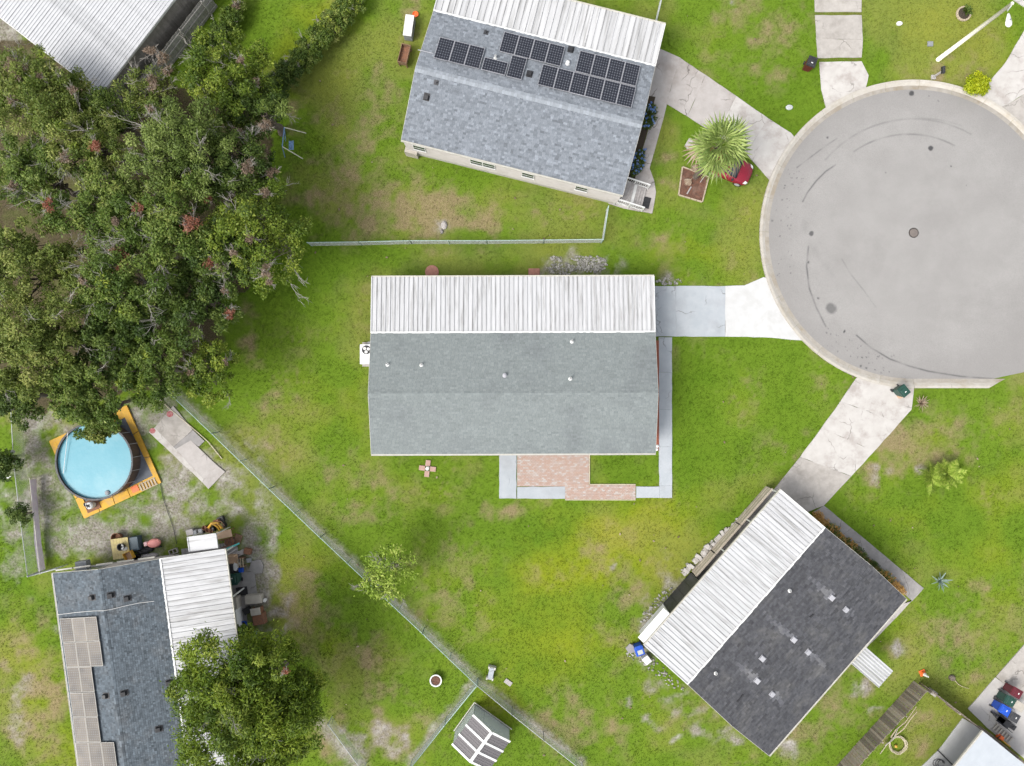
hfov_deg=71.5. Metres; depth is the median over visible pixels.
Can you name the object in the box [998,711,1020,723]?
wheelie bin
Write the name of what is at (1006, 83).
corner driveway
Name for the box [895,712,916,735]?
cut branch
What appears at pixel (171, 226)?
oak tree
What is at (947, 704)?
board fence
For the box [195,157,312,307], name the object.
oak tree
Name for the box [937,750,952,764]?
expansion strip
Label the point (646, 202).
door mat
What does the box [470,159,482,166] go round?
window
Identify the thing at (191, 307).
oak tree
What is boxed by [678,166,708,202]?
mulch bed
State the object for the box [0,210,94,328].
oak tree
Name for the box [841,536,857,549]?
bed plant
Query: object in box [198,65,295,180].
oak tree
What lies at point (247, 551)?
cardboard box
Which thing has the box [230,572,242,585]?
wheelie bin
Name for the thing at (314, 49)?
hedge shrub
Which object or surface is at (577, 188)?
window
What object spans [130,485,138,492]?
orange mat
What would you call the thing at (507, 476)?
front walk
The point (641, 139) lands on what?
flower bed
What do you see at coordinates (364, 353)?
air conditioner
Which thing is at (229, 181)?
oak tree
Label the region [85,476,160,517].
yellow border
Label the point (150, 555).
grey cover
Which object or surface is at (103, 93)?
oak tree
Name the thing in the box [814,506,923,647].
side walk
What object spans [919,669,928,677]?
traffic cone
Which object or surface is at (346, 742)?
chain link fence
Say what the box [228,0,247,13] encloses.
bush
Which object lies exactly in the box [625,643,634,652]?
flat stone
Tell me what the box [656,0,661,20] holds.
chain link fence
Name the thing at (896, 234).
road
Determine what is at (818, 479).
worn driveway
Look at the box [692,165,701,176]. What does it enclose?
paver
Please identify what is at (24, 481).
chain link fence
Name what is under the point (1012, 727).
tool case
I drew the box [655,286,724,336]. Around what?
painted driveway
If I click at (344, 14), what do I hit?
hedge shrub
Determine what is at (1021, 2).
corner path
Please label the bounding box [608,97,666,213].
entry walk
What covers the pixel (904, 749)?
garden hose
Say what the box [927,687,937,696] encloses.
concrete post
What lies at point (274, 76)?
hedge shrub
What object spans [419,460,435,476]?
paver cross
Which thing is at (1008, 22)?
street lamp
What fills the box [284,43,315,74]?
hedge shrub
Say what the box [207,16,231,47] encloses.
hedge shrub
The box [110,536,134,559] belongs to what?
work table
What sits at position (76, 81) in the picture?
oak tree
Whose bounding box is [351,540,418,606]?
young tree
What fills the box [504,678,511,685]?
paving slab
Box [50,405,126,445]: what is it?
yellow border
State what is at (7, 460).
young tree
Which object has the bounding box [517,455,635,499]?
brick patio
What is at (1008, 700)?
wheelie bin
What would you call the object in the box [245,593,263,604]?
long box
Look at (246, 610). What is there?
dark bag
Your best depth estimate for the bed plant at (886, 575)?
49.63 m
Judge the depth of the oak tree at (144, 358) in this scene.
43.62 m
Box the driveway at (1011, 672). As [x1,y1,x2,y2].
[968,645,1023,757]
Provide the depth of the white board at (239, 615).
49.37 m
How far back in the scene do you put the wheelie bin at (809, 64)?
48.95 m
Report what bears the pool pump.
on the ground cloth at (144, 472)
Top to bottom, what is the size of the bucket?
0.290 m
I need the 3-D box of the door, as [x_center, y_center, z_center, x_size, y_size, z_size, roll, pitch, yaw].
[-1.386,23.405,49.100,1.300,1.600,0.030,36,90,0]
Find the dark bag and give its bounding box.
[242,605,251,614]
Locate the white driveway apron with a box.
[725,277,800,339]
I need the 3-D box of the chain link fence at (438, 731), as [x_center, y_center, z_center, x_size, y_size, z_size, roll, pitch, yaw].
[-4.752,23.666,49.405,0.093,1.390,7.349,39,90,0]
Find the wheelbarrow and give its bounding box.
[991,711,1016,732]
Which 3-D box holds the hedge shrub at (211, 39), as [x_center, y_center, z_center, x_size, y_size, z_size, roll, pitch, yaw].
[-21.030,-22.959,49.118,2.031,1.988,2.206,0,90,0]
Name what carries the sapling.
on the ground at (84, 538)
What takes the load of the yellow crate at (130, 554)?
on the work table at (116, 554)
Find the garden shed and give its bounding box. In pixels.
[451,702,511,765]
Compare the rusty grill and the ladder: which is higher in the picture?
the rusty grill
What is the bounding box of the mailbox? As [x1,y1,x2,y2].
[931,66,944,79]
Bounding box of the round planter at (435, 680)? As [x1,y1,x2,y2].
[430,674,441,686]
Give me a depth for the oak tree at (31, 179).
43.40 m
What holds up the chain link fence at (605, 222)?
on the ground at (84, 538)
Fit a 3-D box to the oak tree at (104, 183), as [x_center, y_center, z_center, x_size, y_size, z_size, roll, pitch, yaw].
[-24.901,-10.475,45.360,8.842,9.505,6.724,44,90,0]
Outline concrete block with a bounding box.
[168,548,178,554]
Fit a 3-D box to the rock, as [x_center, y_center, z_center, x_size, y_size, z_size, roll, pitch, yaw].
[-4.758,-11.092,49.940,0.456,0.220,0.643,0,90,0]
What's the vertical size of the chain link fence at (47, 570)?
1.390 m
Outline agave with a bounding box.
[932,573,951,591]
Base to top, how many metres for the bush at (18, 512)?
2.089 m
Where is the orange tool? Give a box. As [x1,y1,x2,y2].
[995,734,1010,746]
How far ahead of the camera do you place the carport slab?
49.97 m
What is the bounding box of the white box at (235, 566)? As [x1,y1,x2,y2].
[233,562,239,570]
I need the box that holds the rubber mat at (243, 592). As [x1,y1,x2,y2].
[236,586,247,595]
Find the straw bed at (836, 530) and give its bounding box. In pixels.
[817,514,901,592]
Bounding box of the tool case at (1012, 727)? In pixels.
[1009,724,1015,730]
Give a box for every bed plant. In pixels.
[812,510,831,526]
[826,522,843,538]
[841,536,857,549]
[854,546,869,561]
[869,560,882,571]
[879,569,895,583]
[891,580,906,595]
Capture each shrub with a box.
[196,33,216,64]
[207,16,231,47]
[217,4,244,31]
[229,622,256,643]
[267,65,299,98]
[274,57,304,85]
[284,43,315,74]
[293,31,325,63]
[304,16,333,49]
[315,8,345,42]
[326,0,355,30]
[340,0,366,16]
[630,147,646,177]
[642,101,657,129]
[963,70,991,97]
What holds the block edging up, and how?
on the ground at (84, 538)
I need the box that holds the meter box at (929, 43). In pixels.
[927,41,932,46]
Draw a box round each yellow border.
[49,441,87,517]
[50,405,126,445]
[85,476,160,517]
[122,406,160,481]
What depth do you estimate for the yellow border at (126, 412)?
49.88 m
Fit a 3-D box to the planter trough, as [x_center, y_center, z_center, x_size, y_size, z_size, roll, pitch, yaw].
[-7.476,-22.828,49.615,0.640,0.790,1.300,14,90,0]
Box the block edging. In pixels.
[681,509,745,575]
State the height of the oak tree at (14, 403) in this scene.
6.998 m
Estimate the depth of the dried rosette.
49.59 m
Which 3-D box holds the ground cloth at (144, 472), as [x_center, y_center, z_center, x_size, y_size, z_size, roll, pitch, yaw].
[-28.549,5.505,49.987,5.911,0.065,5.797,-25,90,0]
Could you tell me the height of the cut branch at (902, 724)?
0.654 m
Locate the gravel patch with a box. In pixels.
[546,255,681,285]
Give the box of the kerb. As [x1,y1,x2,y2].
[759,80,1023,387]
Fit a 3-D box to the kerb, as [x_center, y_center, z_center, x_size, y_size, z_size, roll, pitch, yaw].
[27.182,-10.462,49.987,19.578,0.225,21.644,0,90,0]
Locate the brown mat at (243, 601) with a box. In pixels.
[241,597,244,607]
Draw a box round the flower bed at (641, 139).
[627,96,654,181]
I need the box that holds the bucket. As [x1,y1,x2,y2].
[117,543,124,550]
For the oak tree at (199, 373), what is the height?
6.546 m
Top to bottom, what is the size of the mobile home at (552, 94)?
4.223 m
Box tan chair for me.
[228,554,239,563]
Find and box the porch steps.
[613,177,650,211]
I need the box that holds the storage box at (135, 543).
[128,535,142,550]
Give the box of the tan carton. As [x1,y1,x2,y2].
[1011,696,1023,712]
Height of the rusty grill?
0.710 m
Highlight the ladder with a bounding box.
[991,723,1014,743]
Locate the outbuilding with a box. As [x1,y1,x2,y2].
[952,730,1023,765]
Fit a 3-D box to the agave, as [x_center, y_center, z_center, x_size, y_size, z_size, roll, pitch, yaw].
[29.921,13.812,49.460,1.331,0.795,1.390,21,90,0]
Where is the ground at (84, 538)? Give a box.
[0,0,1023,765]
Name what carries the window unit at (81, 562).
in the mobile home at (124, 626)
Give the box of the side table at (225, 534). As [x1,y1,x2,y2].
[216,528,235,538]
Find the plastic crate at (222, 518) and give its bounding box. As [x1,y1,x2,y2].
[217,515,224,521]
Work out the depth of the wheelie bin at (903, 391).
48.95 m
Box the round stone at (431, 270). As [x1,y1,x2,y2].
[425,265,438,274]
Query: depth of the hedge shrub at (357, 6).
48.82 m
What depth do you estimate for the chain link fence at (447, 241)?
49.19 m
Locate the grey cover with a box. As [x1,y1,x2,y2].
[141,552,157,557]
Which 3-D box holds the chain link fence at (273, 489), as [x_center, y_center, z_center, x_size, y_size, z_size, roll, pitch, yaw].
[-13.041,10.692,49.405,29.336,1.390,0.134,44,90,0]
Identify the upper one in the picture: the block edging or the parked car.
the parked car
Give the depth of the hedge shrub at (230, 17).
48.80 m
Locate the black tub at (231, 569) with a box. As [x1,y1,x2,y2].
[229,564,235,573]
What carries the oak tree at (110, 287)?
on the ground at (84, 538)
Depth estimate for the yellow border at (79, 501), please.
49.89 m
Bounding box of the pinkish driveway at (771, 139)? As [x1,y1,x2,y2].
[649,49,793,179]
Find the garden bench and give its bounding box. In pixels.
[486,665,495,680]
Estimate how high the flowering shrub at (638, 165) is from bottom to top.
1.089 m
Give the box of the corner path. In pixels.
[1013,0,1023,6]
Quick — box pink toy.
[144,538,161,548]
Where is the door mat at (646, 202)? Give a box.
[642,197,650,208]
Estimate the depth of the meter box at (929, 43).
49.93 m
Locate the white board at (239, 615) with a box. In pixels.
[235,606,242,625]
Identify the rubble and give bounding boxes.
[626,532,724,690]
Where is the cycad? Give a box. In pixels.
[963,4,972,15]
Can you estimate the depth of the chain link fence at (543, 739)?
49.28 m
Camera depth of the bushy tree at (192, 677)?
42.47 m
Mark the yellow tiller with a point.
(214, 524)
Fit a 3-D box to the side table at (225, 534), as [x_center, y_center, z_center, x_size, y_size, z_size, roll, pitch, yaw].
[-19.946,10.483,49.627,1.050,0.745,0.520,-12,90,0]
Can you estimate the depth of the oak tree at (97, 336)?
43.36 m
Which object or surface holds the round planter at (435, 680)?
on the ground at (84, 538)
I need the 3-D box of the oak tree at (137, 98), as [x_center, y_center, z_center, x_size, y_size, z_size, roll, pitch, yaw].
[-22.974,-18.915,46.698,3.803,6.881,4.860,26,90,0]
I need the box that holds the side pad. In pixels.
[241,571,256,606]
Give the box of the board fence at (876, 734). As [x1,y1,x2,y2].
[837,681,926,765]
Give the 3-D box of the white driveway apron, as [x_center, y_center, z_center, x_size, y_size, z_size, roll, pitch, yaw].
[17.694,-5.220,50.041,5.442,0.157,4.452,0,90,0]
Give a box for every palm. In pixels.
[682,112,752,185]
[918,461,945,494]
[935,458,967,489]
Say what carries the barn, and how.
on the ground at (84, 538)
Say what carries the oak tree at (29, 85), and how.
on the ground at (84, 538)
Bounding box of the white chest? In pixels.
[403,14,415,40]
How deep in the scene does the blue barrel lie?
49.10 m
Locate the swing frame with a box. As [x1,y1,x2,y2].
[282,127,305,158]
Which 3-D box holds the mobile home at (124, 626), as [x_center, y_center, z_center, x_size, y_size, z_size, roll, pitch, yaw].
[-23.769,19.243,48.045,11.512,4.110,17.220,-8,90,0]
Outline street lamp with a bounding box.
[936,1,1013,61]
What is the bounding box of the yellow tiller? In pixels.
[207,519,226,530]
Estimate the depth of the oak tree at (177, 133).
41.78 m
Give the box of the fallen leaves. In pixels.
[286,15,1009,755]
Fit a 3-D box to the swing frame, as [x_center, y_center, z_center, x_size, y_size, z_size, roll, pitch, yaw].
[-15.230,-16.672,48.838,1.541,2.346,1.864,0,90,0]
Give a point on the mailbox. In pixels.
(942, 71)
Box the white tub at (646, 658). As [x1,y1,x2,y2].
[641,653,651,664]
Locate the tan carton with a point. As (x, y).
(1019, 706)
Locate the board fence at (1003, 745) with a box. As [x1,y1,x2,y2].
[979,725,1023,762]
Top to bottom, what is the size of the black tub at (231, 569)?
0.650 m
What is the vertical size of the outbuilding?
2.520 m
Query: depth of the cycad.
49.35 m
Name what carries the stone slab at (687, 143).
on the ground at (84, 538)
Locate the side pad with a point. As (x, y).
(249, 580)
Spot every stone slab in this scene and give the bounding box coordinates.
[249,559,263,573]
[685,138,692,148]
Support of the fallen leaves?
on the ground at (84, 538)
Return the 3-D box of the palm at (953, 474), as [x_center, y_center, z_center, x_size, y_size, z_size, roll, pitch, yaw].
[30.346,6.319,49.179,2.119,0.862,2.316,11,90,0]
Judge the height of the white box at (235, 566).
0.550 m
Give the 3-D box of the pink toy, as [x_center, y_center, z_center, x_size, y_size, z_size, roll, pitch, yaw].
[-25.159,11.240,49.750,1.201,0.500,0.683,-8,90,0]
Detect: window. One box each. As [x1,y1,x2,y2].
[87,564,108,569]
[412,145,426,152]
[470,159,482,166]
[482,162,494,169]
[521,172,533,179]
[574,186,587,192]
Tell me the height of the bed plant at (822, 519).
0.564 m
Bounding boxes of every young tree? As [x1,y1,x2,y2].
[0,448,26,481]
[77,399,129,444]
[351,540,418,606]
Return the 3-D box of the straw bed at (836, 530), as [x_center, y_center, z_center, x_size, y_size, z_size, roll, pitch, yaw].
[24.405,11.883,49.995,8.336,0.110,0.606,44,90,0]
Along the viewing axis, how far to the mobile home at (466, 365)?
46.74 m
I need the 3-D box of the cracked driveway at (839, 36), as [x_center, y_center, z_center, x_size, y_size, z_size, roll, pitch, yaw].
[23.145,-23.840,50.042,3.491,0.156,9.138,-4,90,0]
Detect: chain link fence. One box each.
[10,409,38,576]
[27,564,67,576]
[171,393,477,685]
[307,239,602,245]
[327,717,366,765]
[410,680,476,765]
[477,678,582,765]
[601,205,608,242]
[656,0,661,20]
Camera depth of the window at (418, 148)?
48.04 m
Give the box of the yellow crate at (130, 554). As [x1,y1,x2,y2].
[122,550,135,559]
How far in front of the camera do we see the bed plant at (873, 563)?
49.65 m
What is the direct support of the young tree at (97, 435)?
on the ground at (84, 538)
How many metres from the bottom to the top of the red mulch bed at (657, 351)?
0.120 m
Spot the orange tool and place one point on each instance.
(1000, 737)
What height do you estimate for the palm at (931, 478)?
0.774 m
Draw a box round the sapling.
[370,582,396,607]
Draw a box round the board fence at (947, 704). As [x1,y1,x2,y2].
[919,682,987,733]
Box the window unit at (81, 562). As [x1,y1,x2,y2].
[75,559,90,570]
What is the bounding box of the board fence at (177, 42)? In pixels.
[115,0,217,118]
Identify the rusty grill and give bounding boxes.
[250,605,266,625]
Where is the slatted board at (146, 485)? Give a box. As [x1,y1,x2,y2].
[139,477,157,490]
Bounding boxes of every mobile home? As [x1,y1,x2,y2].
[51,527,265,765]
[368,275,658,455]
[401,0,665,203]
[638,486,906,755]
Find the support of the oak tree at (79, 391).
on the ground at (84, 538)
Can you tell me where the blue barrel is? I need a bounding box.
[632,640,644,656]
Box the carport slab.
[922,718,1022,765]
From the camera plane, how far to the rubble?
49.97 m
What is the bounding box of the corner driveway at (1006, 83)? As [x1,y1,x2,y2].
[981,31,1023,124]
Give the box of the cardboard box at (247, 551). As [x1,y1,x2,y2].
[243,547,252,554]
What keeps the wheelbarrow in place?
on the driveway at (1011, 672)
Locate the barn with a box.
[0,0,200,101]
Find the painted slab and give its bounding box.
[149,406,224,488]
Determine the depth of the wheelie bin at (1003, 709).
48.95 m
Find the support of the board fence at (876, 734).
on the ground at (84, 538)
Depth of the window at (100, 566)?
48.37 m
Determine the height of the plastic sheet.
0.400 m
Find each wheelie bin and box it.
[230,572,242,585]
[802,55,817,71]
[890,384,910,397]
[989,698,1011,716]
[994,689,1016,707]
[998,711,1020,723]
[1001,681,1022,698]
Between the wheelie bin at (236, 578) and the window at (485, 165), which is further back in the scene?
the wheelie bin at (236, 578)
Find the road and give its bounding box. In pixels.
[768,90,1023,379]
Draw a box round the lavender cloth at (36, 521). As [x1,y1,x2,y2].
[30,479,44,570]
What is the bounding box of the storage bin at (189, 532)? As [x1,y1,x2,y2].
[186,528,194,535]
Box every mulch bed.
[656,340,658,450]
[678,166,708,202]
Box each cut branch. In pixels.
[890,706,916,737]
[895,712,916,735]
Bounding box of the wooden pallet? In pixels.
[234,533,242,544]
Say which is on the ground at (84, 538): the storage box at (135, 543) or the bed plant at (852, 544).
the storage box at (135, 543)
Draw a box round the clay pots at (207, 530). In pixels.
[202,525,213,533]
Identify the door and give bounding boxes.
[484,711,499,732]
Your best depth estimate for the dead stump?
49.84 m
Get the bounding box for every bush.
[3,502,33,527]
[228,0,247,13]
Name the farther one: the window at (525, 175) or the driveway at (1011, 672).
the driveway at (1011, 672)
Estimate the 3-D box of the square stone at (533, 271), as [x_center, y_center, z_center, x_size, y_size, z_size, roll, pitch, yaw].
[1.552,-7.808,49.980,0.800,0.090,0.500,0,90,0]
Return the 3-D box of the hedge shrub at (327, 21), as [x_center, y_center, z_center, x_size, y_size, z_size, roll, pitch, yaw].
[-12.506,-24.684,49.189,2.119,1.842,2.334,-43,90,0]
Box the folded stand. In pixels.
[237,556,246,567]
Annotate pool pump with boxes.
[83,500,100,512]
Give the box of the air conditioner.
[360,342,369,366]
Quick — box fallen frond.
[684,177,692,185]
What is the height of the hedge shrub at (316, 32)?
1.904 m
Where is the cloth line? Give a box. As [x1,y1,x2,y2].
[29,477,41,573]
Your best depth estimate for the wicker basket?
49.85 m
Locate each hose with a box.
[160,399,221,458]
[160,483,176,543]
[880,736,907,754]
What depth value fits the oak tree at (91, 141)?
42.95 m
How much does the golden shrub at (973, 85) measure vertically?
1.174 m
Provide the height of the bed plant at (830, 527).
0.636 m
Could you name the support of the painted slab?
on the ground at (84, 538)
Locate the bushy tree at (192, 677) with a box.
[159,619,333,765]
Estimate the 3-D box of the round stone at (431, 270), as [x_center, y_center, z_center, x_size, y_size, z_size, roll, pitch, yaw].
[-5.625,-7.808,49.983,0.960,0.095,0.950,0,90,0]
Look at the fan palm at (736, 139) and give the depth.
42.84 m
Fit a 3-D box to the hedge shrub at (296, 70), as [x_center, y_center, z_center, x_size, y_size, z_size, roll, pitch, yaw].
[-15.287,-21.444,49.032,2.040,2.164,1.967,-24,90,0]
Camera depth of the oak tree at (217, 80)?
44.02 m
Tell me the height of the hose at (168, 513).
0.038 m
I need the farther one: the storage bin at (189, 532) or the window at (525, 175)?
the storage bin at (189, 532)
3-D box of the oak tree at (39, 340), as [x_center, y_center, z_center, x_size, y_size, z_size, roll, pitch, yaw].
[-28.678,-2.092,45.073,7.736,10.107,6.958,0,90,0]
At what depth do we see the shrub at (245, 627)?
47.67 m
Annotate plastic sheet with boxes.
[134,546,153,554]
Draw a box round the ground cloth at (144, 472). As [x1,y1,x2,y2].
[77,418,152,501]
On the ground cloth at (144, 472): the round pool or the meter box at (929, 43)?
the round pool
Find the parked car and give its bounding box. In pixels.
[710,150,752,186]
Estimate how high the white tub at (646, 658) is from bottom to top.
0.500 m
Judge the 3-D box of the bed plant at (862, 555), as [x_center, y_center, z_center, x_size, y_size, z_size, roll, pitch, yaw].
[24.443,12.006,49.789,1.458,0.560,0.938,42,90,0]
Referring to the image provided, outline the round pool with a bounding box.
[55,425,141,500]
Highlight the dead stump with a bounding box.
[949,674,968,688]
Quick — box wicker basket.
[111,533,122,538]
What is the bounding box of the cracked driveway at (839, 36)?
[814,0,868,106]
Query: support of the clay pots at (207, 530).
on the ground at (84, 538)
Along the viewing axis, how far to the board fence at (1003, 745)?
48.91 m
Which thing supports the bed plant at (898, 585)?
on the straw bed at (836, 530)
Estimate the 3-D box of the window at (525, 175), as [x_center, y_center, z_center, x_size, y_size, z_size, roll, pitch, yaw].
[1.069,-13.995,48.050,0.900,0.930,0.060,14,90,0]
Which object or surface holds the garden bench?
on the ground at (84, 538)
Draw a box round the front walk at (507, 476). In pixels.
[499,337,671,498]
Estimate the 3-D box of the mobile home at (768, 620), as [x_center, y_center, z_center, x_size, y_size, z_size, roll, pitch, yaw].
[18.267,16.625,48.110,14.252,3.980,13.876,41,90,0]
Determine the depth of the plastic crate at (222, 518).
49.70 m
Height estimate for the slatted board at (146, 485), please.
0.075 m
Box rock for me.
[441,221,446,229]
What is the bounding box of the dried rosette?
[916,396,929,410]
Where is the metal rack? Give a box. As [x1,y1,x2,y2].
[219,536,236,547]
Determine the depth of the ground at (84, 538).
50.02 m
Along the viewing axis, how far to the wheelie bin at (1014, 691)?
48.95 m
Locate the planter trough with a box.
[397,43,411,67]
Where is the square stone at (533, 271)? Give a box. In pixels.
[528,268,539,274]
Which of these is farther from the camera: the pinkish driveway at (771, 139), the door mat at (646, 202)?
the pinkish driveway at (771, 139)
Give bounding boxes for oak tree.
[0,24,83,137]
[0,129,97,222]
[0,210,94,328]
[0,287,105,405]
[0,366,47,432]
[12,151,153,275]
[30,80,140,218]
[41,355,123,440]
[44,63,99,121]
[59,226,182,333]
[70,299,159,383]
[77,85,146,160]
[94,155,215,298]
[103,91,237,205]
[108,321,194,434]
[110,45,182,124]
[124,258,244,350]
[156,221,279,305]
[167,25,282,128]
[176,329,240,409]
[180,123,275,203]
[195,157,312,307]
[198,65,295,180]
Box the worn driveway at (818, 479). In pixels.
[774,377,913,511]

